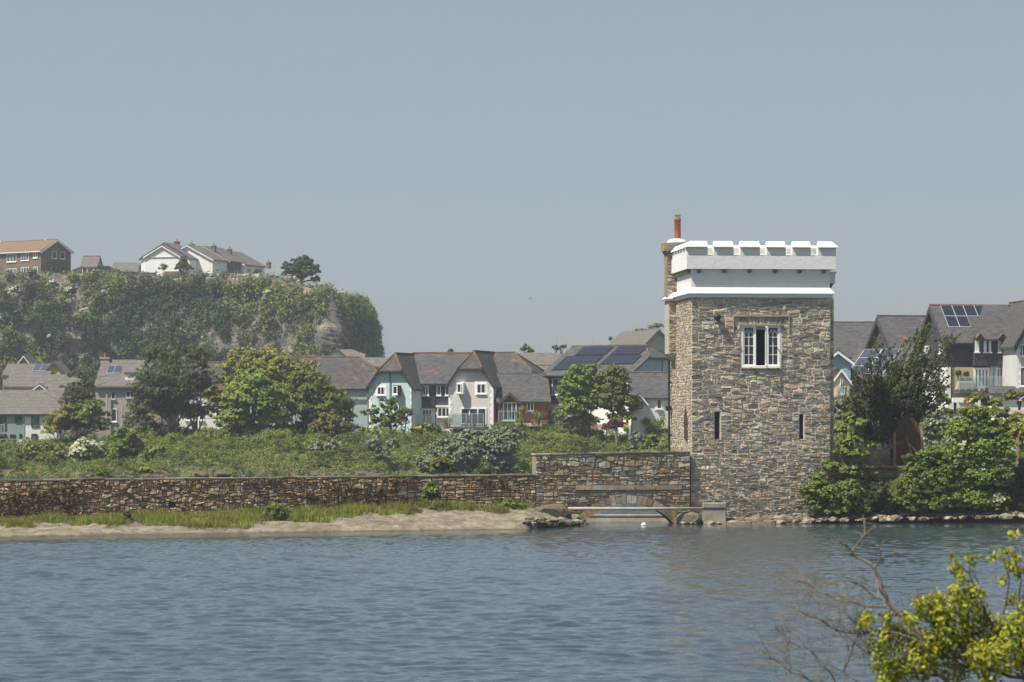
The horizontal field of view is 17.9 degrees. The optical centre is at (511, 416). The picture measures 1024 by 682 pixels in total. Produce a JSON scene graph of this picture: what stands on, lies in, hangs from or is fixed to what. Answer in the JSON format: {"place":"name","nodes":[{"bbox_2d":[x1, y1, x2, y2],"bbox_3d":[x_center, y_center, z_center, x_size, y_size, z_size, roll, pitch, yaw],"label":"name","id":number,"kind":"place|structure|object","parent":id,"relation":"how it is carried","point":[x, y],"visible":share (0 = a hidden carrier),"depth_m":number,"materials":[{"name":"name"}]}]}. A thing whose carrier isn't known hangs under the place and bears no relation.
{"place":"outdoors","nodes":[
{"label":"outdoors","id":0,"kind":"place"},
{"bbox_2d":[0,273,371,433],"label":"headland cliff","id":1,"kind":"structure","parent":0,"point":[331,325],"depth_m":497.48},
{"bbox_2d":[0,239,73,274],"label":"brick terrace","id":2,"kind":"structure","parent":1,"relation":"on","point":[52,255],"depth_m":505.93,"materials":[{"name":"orange tile"}]},
{"bbox_2d":[80,256,102,273],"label":"brick hut","id":3,"kind":"object","parent":1,"relation":"on","point":[90,262],"visible":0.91,"depth_m":505.37,"materials":[{"name":"grey tile"}]},
{"bbox_2d":[112,262,140,271],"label":"garage row","id":4,"kind":"object","parent":1,"relation":"on","point":[129,266],"visible":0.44,"depth_m":514.26,"materials":[{"name":"grey concrete"}]},
{"bbox_2d":[138,239,197,276],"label":"white house","id":5,"kind":"structure","parent":1,"relation":"on","point":[170,255],"depth_m":505.58,"materials":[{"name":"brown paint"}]},
{"bbox_2d":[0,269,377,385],"bbox_3d":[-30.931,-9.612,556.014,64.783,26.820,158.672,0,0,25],"label":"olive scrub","id":6,"kind":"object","parent":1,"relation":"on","point":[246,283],"visible":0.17,"depth_m":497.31,"materials":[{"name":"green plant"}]},
{"bbox_2d":[0,268,385,433],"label":"green scrub","id":7,"kind":"object","parent":1,"relation":"on","point":[116,291],"visible":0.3,"depth_m":496.43,"materials":[{"name":"green plant"}]},
{"bbox_2d":[181,241,227,275],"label":"white house","id":8,"kind":"structure","parent":1,"relation":"on","point":[208,260],"depth_m":509.22,"materials":[{"name":"white paint"}]},
{"bbox_2d":[202,246,247,273],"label":"brown house","id":9,"kind":"structure","parent":1,"relation":"on","point":[234,262],"depth_m":516.46,"materials":[{"name":"brick"}]},
{"bbox_2d":[232,251,271,275],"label":"white house","id":10,"kind":"structure","parent":1,"relation":"on","point":[251,265],"depth_m":522.77,"materials":[{"name":"brown tile"}]},
{"bbox_2d":[280,254,320,283],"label":"headland tree","id":11,"kind":"object","parent":1,"relation":"on","point":[301,269],"visible":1,"depth_m":500.42,"materials":[{"name":"green plant"}]},
{"bbox_2d":[0,506,593,536],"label":"shore","id":12,"kind":"structure","parent":0,"point":[430,519],"depth_m":139.12,"materials":[{"name":"beige sand"}]},
{"bbox_2d":[0,474,535,517],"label":"causeway wall","id":13,"kind":"structure","parent":12,"relation":"on","point":[113,495],"depth_m":144.17,"materials":[{"name":"stone"}]},
{"bbox_2d":[0,474,508,517],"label":"creeper","id":14,"kind":"object","parent":13,"relation":"attached to","point":[253,481],"visible":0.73,"depth_m":144.17,"materials":[{"name":"green plant"}]},
{"bbox_2d":[0,498,541,529],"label":"shore grass","id":15,"kind":"structure","parent":12,"relation":"on","point":[229,518],"depth_m":141.07,"materials":[{"name":"green plant"}]},
{"bbox_2d":[262,501,290,518],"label":"wall plant","id":16,"kind":"object","parent":15,"relation":"on","point":[276,508],"depth_m":140.46,"materials":[{"name":"green plant"}]},
{"bbox_2d":[421,480,442,501],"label":"wall plant","id":17,"kind":"object","parent":12,"relation":"on","point":[431,489],"depth_m":145.27,"materials":[{"name":"green plant"}]},
{"bbox_2d":[534,504,568,517],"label":"boulder","id":18,"kind":"object","parent":12,"relation":"on","point":[557,511],"visible":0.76,"depth_m":146.21,"materials":[{"name":"grey stone"}]},
{"bbox_2d":[522,517,585,527],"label":"wet rocks","id":19,"kind":"object","parent":12,"relation":"on","point":[543,522],"visible":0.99,"depth_m":143.18,"materials":[{"name":"grey stone"}]},
{"bbox_2d":[327,348,366,356],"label":"white gable","id":20,"kind":"structure","parent":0,"point":[343,352],"depth_m":326.30,"materials":[{"name":"brown tile"}]},
{"bbox_2d":[0,476,1023,681],"bbox_3d":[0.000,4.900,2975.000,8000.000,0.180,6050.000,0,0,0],"label":"water","id":21,"kind":"structure","parent":0,"point":[650,601],"depth_m":86.55,"materials":[{"name":"blue liquid"}]},
{"bbox_2d":[531,451,689,522],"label":"stone bridge","id":22,"kind":"structure","parent":21,"relation":"in","point":[644,478],"depth_m":148.23,"materials":[{"name":"grey stone"}]},
{"bbox_2d":[588,514,667,521],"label":"weir wall","id":23,"kind":"structure","parent":21,"relation":"in","point":[623,517],"depth_m":150.97,"materials":[{"name":"concrete"}]},
{"bbox_2d":[0,433,1023,523],"bbox_3d":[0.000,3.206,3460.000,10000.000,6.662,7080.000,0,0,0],"label":"ground","id":24,"kind":"structure","parent":0,"point":[362,472],"depth_m":266.61,"materials":[{"name":"green plant"}]},
{"bbox_2d":[0,390,68,448],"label":"green house","id":25,"kind":"structure","parent":24,"relation":"on","point":[23,413],"depth_m":292.21,"materials":[{"name":"brown tile"}]},
{"bbox_2d":[2,354,71,389],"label":"yellow gable house","id":26,"kind":"structure","parent":24,"relation":"on","point":[26,364],"depth_m":319.73,"materials":[{"name":"brown tile"}]},
{"bbox_2d":[11,437,67,462],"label":"shrub","id":27,"kind":"object","parent":24,"relation":"on","point":[33,447],"visible":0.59,"depth_m":267.04,"materials":[{"name":"green plant"}]},
{"bbox_2d":[3,374,87,443],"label":"roof","id":28,"kind":"structure","parent":24,"relation":"on","point":[33,381],"depth_m":306.23,"materials":[{"name":"grey tile"}]},
{"bbox_2d":[40,392,82,442],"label":"broadleaf tree","id":29,"kind":"object","parent":24,"relation":"on","point":[64,408],"visible":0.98,"depth_m":280.73,"materials":[{"name":"green plant"}]},
{"bbox_2d":[42,399,111,442],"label":"broadleaf tree","id":30,"kind":"object","parent":24,"relation":"on","point":[88,415],"visible":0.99,"depth_m":281.38,"materials":[{"name":"green plant"}]},
{"bbox_2d":[43,369,116,434],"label":"pine tree","id":31,"kind":"object","parent":24,"relation":"on","point":[77,389],"visible":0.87,"depth_m":287.65,"materials":[{"name":"green plant"}]},
{"bbox_2d":[62,436,107,461],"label":"shrub","id":32,"kind":"object","parent":24,"relation":"on","point":[82,446],"visible":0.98,"depth_m":267.48,"materials":[{"name":"white plant"}]},
{"bbox_2d":[102,440,143,461],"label":"shrub","id":33,"kind":"object","parent":24,"relation":"on","point":[123,452],"visible":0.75,"depth_m":267.69,"materials":[{"name":"green plant"}]},
{"bbox_2d":[110,425,143,452],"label":"shrub","id":34,"kind":"object","parent":24,"relation":"on","point":[123,433],"visible":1,"depth_m":267.49,"materials":[{"name":"green plant"}]},
{"bbox_2d":[94,353,160,439],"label":"tan house","id":35,"kind":"structure","parent":24,"relation":"on","point":[112,390],"depth_m":300.00,"materials":[{"name":"beige paint"}]},
{"bbox_2d":[134,442,166,461],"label":"shrub","id":36,"kind":"object","parent":24,"relation":"on","point":[156,448],"visible":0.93,"depth_m":267.79,"materials":[{"name":"green plant"}]},
{"bbox_2d":[118,340,220,439],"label":"pine tree","id":37,"kind":"object","parent":24,"relation":"on","point":[169,384],"visible":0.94,"depth_m":282.50,"materials":[{"name":"plant"}]},
{"bbox_2d":[180,345,220,434],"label":"pine tree","id":38,"kind":"object","parent":24,"relation":"on","point":[211,393],"visible":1,"depth_m":283.74,"materials":[{"name":"green plant"}]},
{"bbox_2d":[179,361,289,429],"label":"hidden house","id":39,"kind":"structure","parent":24,"relation":"on","point":[207,422],"depth_m":300.00,"materials":[{"name":"paint"}]},
{"bbox_2d":[217,347,299,439],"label":"broadleaf tree","id":40,"kind":"object","parent":24,"relation":"on","point":[254,389],"visible":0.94,"depth_m":279.83,"materials":[{"name":"green plant"}]},
{"bbox_2d":[204,316,328,428],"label":"broadleaf tree","id":41,"kind":"object","parent":24,"relation":"on","point":[274,364],"visible":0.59,"depth_m":287.41,"materials":[{"name":"green plant"}]},
{"bbox_2d":[285,399,309,432],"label":"palm tree","id":42,"kind":"object","parent":24,"relation":"on","point":[298,407],"visible":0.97,"depth_m":280.87,"materials":[{"name":"green plant"}]},
{"bbox_2d":[282,367,357,434],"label":"broadleaf tree","id":43,"kind":"object","parent":24,"relation":"on","point":[312,390],"visible":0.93,"depth_m":282.24,"materials":[{"name":"green plant"}]},
{"bbox_2d":[307,437,343,450],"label":"grey bush","id":44,"kind":"object","parent":24,"relation":"on","point":[332,443],"visible":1,"depth_m":266.84,"materials":[{"name":"green plant"}]},
{"bbox_2d":[306,411,352,432],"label":"flowering shrub","id":45,"kind":"object","parent":24,"relation":"on","point":[330,421],"visible":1,"depth_m":279.67,"materials":[{"name":"green plant"}]},
{"bbox_2d":[290,356,377,432],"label":"slate barn house","id":46,"kind":"structure","parent":24,"relation":"on","point":[352,376],"depth_m":299.62,"materials":[{"name":"tile"}]},
{"bbox_2d":[0,421,670,477],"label":"bank scrub","id":47,"kind":"object","parent":24,"relation":"on","point":[151,435],"visible":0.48,"depth_m":271.23,"materials":[{"name":"green plant"}]},
{"bbox_2d":[363,435,400,456],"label":"grey bush","id":48,"kind":"object","parent":24,"relation":"on","point":[374,443],"visible":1,"depth_m":266.60,"materials":[{"name":"green plant"}]},
{"bbox_2d":[359,394,411,436],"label":"tree","id":49,"kind":"object","parent":24,"relation":"on","point":[388,419],"visible":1,"depth_m":280.72,"materials":[{"name":"green plant"}]},
{"bbox_2d":[364,352,424,434],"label":"pale blue house","id":50,"kind":"structure","parent":24,"relation":"on","point":[396,375],"depth_m":289.39,"materials":[{"name":"paint"}]},
{"bbox_2d":[393,405,413,435],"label":"palm tree","id":51,"kind":"object","parent":24,"relation":"on","point":[405,420],"visible":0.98,"depth_m":280.40,"materials":[{"name":"green plant"}]},
{"bbox_2d":[410,422,441,434],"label":"shrub","id":52,"kind":"object","parent":24,"relation":"on","point":[426,426],"visible":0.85,"depth_m":281.74,"materials":[{"name":"green plant"}]},
{"bbox_2d":[413,437,466,471],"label":"grey bush","id":53,"kind":"object","parent":24,"relation":"on","point":[435,448],"visible":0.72,"depth_m":266.51,"materials":[{"name":"green plant"}]},
{"bbox_2d":[412,352,470,435],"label":"slate hung house","id":54,"kind":"structure","parent":24,"relation":"on","point":[436,371],"depth_m":290.84,"materials":[{"name":"tile"}]},
{"bbox_2d":[429,456,456,471],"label":"wall plant","id":55,"kind":"object","parent":24,"relation":"on","point":[442,463],"depth_m":149.84,"materials":[{"name":"green plant"}]},
{"bbox_2d":[443,427,522,469],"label":"grey bush","id":56,"kind":"object","parent":24,"relation":"on","point":[470,445],"visible":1,"depth_m":266.28,"materials":[{"name":"green plant"}]},
{"bbox_2d":[444,350,544,433],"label":"grey house","id":57,"kind":"structure","parent":24,"relation":"on","point":[472,385],"depth_m":288.64,"materials":[{"name":"paint"}]},
{"bbox_2d":[461,408,486,423],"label":"patio door","id":58,"kind":"structure","parent":57,"relation":"in","point":[463,410],"depth_m":288.45,"materials":[{"name":"white paint"}]},
{"bbox_2d":[496,373,550,430],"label":"red brick house","id":59,"kind":"structure","parent":24,"relation":"on","point":[515,392],"depth_m":288.49,"materials":[{"name":"tile"}]},
{"bbox_2d":[502,402,515,420],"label":"french door","id":60,"kind":"structure","parent":59,"relation":"in","point":[509,408],"depth_m":287.18,"materials":[{"name":"white paint"}]},
{"bbox_2d":[518,353,560,369],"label":"dark roofed house","id":61,"kind":"structure","parent":24,"relation":"on","point":[544,361],"depth_m":314.51,"materials":[{"name":"grey tile"}]},
{"bbox_2d":[552,344,609,436],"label":"birch tree","id":62,"kind":"object","parent":24,"relation":"on","point":[580,393],"visible":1,"depth_m":278.51,"materials":[{"name":"green plant"}]},
{"bbox_2d":[543,344,670,435],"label":"solar house","id":63,"kind":"structure","parent":24,"relation":"on","point":[637,357],"depth_m":290.66,"materials":[{"name":"stone"}]},
{"bbox_2d":[599,362,642,441],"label":"birch tree","id":64,"kind":"object","parent":24,"relation":"on","point":[618,398],"visible":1,"depth_m":277.73,"materials":[{"name":"green plant"}]},
{"bbox_2d":[625,431,647,450],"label":"grey bush","id":65,"kind":"object","parent":24,"relation":"on","point":[636,437],"visible":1,"depth_m":266.94,"materials":[{"name":"green plant"}]},
{"bbox_2d":[609,329,664,351],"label":"pale gable house","id":66,"kind":"structure","parent":24,"relation":"on","point":[654,338],"depth_m":332.56,"materials":[{"name":"grey tile"}]},
{"bbox_2d":[623,371,670,440],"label":"white cottage","id":67,"kind":"structure","parent":24,"relation":"on","point":[650,389],"depth_m":280.39,"materials":[{"name":"stone"}]},
{"bbox_2d":[635,433,667,449],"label":"shrub","id":68,"kind":"object","parent":24,"relation":"on","point":[652,439],"visible":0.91,"depth_m":275.73,"materials":[{"name":"green plant"}]},
{"bbox_2d":[638,415,665,431],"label":"spiky plant","id":69,"kind":"object","parent":24,"relation":"on","point":[647,423],"visible":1,"depth_m":278.92,"materials":[{"name":"green plant"}]},
{"bbox_2d":[702,502,725,523],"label":"concrete block","id":70,"kind":"structure","parent":24,"relation":"on","point":[715,512],"depth_m":147.43,"materials":[{"name":"grey concrete"}]},
{"bbox_2d":[568,507,703,509],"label":"water pipe","id":71,"kind":"object","parent":70,"relation":"attached to","point":[635,508],"visible":1,"depth_m":147.00,"materials":[{"name":"grey metal"}]},
{"bbox_2d":[661,214,838,522],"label":"tower","id":72,"kind":"structure","parent":24,"relation":"on","point":[749,340],"depth_m":149.28,"materials":[{"name":"stone"}]},
{"bbox_2d":[742,325,780,367],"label":"window frame","id":73,"kind":"structure","parent":72,"relation":"in","point":[743,366],"depth_m":149.28,"materials":[{"name":"white paint"}]},
{"bbox_2d":[834,396,848,419],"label":"garden shrub","id":74,"kind":"object","parent":24,"relation":"on","point":[838,404],"visible":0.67,"depth_m":199.78,"materials":[{"name":"green plant"}]},
{"bbox_2d":[834,350,854,420],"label":"blue gable bay","id":75,"kind":"object","parent":24,"relation":"on","point":[843,362],"visible":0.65,"depth_m":257.50,"materials":[{"name":"paint"}]},
{"bbox_2d":[680,510,1023,523],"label":"shore rocks","id":76,"kind":"object","parent":24,"relation":"on","point":[880,517],"visible":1,"depth_m":148.68,"materials":[{"name":"grey stone"}]},
{"bbox_2d":[676,510,702,523],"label":"boulder","id":77,"kind":"object","parent":76,"relation":"on","point":[688,517],"visible":1,"depth_m":147.34,"materials":[{"name":"grey stone"}]},
{"bbox_2d":[797,478,871,514],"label":"shrub","id":78,"kind":"object","parent":76,"relation":"on","point":[847,494],"visible":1,"depth_m":148.47,"materials":[{"name":"green plant"}]},
{"bbox_2d":[860,473,903,512],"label":"shrub","id":79,"kind":"object","parent":76,"relation":"on","point":[878,492],"visible":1,"depth_m":149.02,"materials":[{"name":"green plant"}]},
{"bbox_2d":[834,321,874,358],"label":"plain roofed house","id":80,"kind":"structure","parent":24,"relation":"on","point":[851,338],"depth_m":287.83,"materials":[{"name":"tile"}]},
{"bbox_2d":[794,397,917,522],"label":"sycamore sapling","id":81,"kind":"object","parent":24,"relation":"on","point":[846,470],"visible":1,"depth_m":148.84,"materials":[{"name":"green plant"}]},
{"bbox_2d":[834,440,891,465],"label":"garden wall","id":82,"kind":"structure","parent":24,"relation":"on","point":[885,460],"depth_m":153.57,"materials":[{"name":"stone"}]},
{"bbox_2d":[732,517,1004,681],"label":"bare shrub","id":83,"kind":"object","parent":24,"relation":"on","point":[936,671],"visible":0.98,"depth_m":23.99,"materials":[{"name":"brown plant"}]},
{"bbox_2d":[850,348,920,413],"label":"cream cottage","id":84,"kind":"structure","parent":24,"relation":"on","point":[860,355],"depth_m":263.42,"materials":[{"name":"stone"}]},
{"bbox_2d":[864,315,925,348],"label":"grey gable house","id":85,"kind":"structure","parent":24,"relation":"on","point":[893,329],"depth_m":270.77,"materials":[{"name":"stone"}]},
{"bbox_2d":[843,319,961,465],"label":"cypress tree","id":86,"kind":"object","parent":24,"relation":"on","point":[885,390],"visible":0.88,"depth_m":157.17,"materials":[{"name":"green plant"}]},
{"bbox_2d":[881,400,931,446],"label":"garden arch","id":87,"kind":"structure","parent":24,"relation":"on","point":[883,436],"depth_m":154.59,"materials":[{"name":"paint"}]},
{"bbox_2d":[893,417,922,465],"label":"arched door","id":88,"kind":"structure","parent":24,"relation":"on","point":[908,427],"depth_m":153.19,"materials":[{"name":"brown wood"}]},
{"bbox_2d":[882,436,971,515],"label":"elder bush","id":89,"kind":"object","parent":24,"relation":"on","point":[925,473],"visible":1,"depth_m":148.83,"materials":[{"name":"green plant"}]},
{"bbox_2d":[835,480,1021,519],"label":"bank grass","id":90,"kind":"structure","parent":24,"relation":"on","point":[949,510],"depth_m":150.06,"materials":[{"name":"green plant"}]},
{"bbox_2d":[834,466,1022,477],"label":"terrace wall","id":91,"kind":"structure","parent":24,"relation":"on","point":[889,471],"depth_m":151.63,"materials":[{"name":"stone"}]},
{"bbox_2d":[834,415,1023,461],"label":"slope scrub","id":92,"kind":"object","parent":24,"relation":"on","point":[1021,454],"visible":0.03,"depth_m":190.81,"materials":[{"name":"green plant"}]},
{"bbox_2d":[834,420,1023,459],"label":"pale slope scrub","id":93,"kind":"object","parent":24,"relation":"on","point":[942,442],"visible":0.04,"depth_m":184.27,"materials":[{"name":"green plant"}]},
{"bbox_2d":[838,529,1023,681],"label":"leafy shrub","id":94,"kind":"object","parent":24,"relation":"on","point":[939,614],"visible":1,"depth_m":23.97,"materials":[{"name":"green plant"}]},
{"bbox_2d":[920,411,959,441],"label":"garden shrub","id":95,"kind":"object","parent":24,"relation":"on","point":[938,423],"visible":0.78,"depth_m":184.81,"materials":[{"name":"green plant"}]},
{"bbox_2d":[917,304,1010,419],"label":"black clad house","id":96,"kind":"structure","parent":24,"relation":"on","point":[978,358],"depth_m":256.53,"materials":[{"name":"stone"}]},
{"bbox_2d":[974,368,988,388],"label":"french door","id":97,"kind":"structure","parent":96,"relation":"in","point":[981,373],"depth_m":256.36,"materials":[{"name":"white paint"}]},
{"bbox_2d":[939,400,1018,510],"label":"elder bush","id":98,"kind":"object","parent":24,"relation":"on","point":[975,440],"visible":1,"depth_m":149.34,"materials":[{"name":"green plant"}]},
{"bbox_2d":[969,391,1002,406],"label":"garden shrub","id":99,"kind":"object","parent":24,"relation":"on","point":[985,397],"visible":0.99,"depth_m":242.84,"materials":[{"name":"green plant"}]},
{"bbox_2d":[984,386,1023,418],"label":"garden shed","id":100,"kind":"structure","parent":24,"relation":"on","point":[996,392],"depth_m":251.00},
{"bbox_2d":[991,407,1023,422],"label":"garden shrub","id":101,"kind":"object","parent":24,"relation":"on","point":[1003,412],"visible":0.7,"depth_m":214.84,"materials":[{"name":"green plant"}]},
{"bbox_2d":[998,411,1023,453],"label":"shrub","id":102,"kind":"object","parent":24,"relation":"on","point":[1015,432],"visible":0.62,"depth_m":169.66,"materials":[{"name":"yellow plant"}]},
{"bbox_2d":[999,300,1023,387],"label":"white gable house","id":103,"kind":"structure","parent":24,"relation":"on","point":[1012,367],"depth_m":253.84,"materials":[{"name":"paint"}]},
{"bbox_2d":[1001,450,1023,512],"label":"shrub","id":104,"kind":"object","parent":24,"relation":"on","point":[1017,502],"visible":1,"depth_m":149.83,"materials":[{"name":"green plant"}]},
{"bbox_2d":[0,0,1023,356],"label":"sky","id":105,"kind":"structure","parent":0,"point":[451,165],"materials":[{"name":"blue"}]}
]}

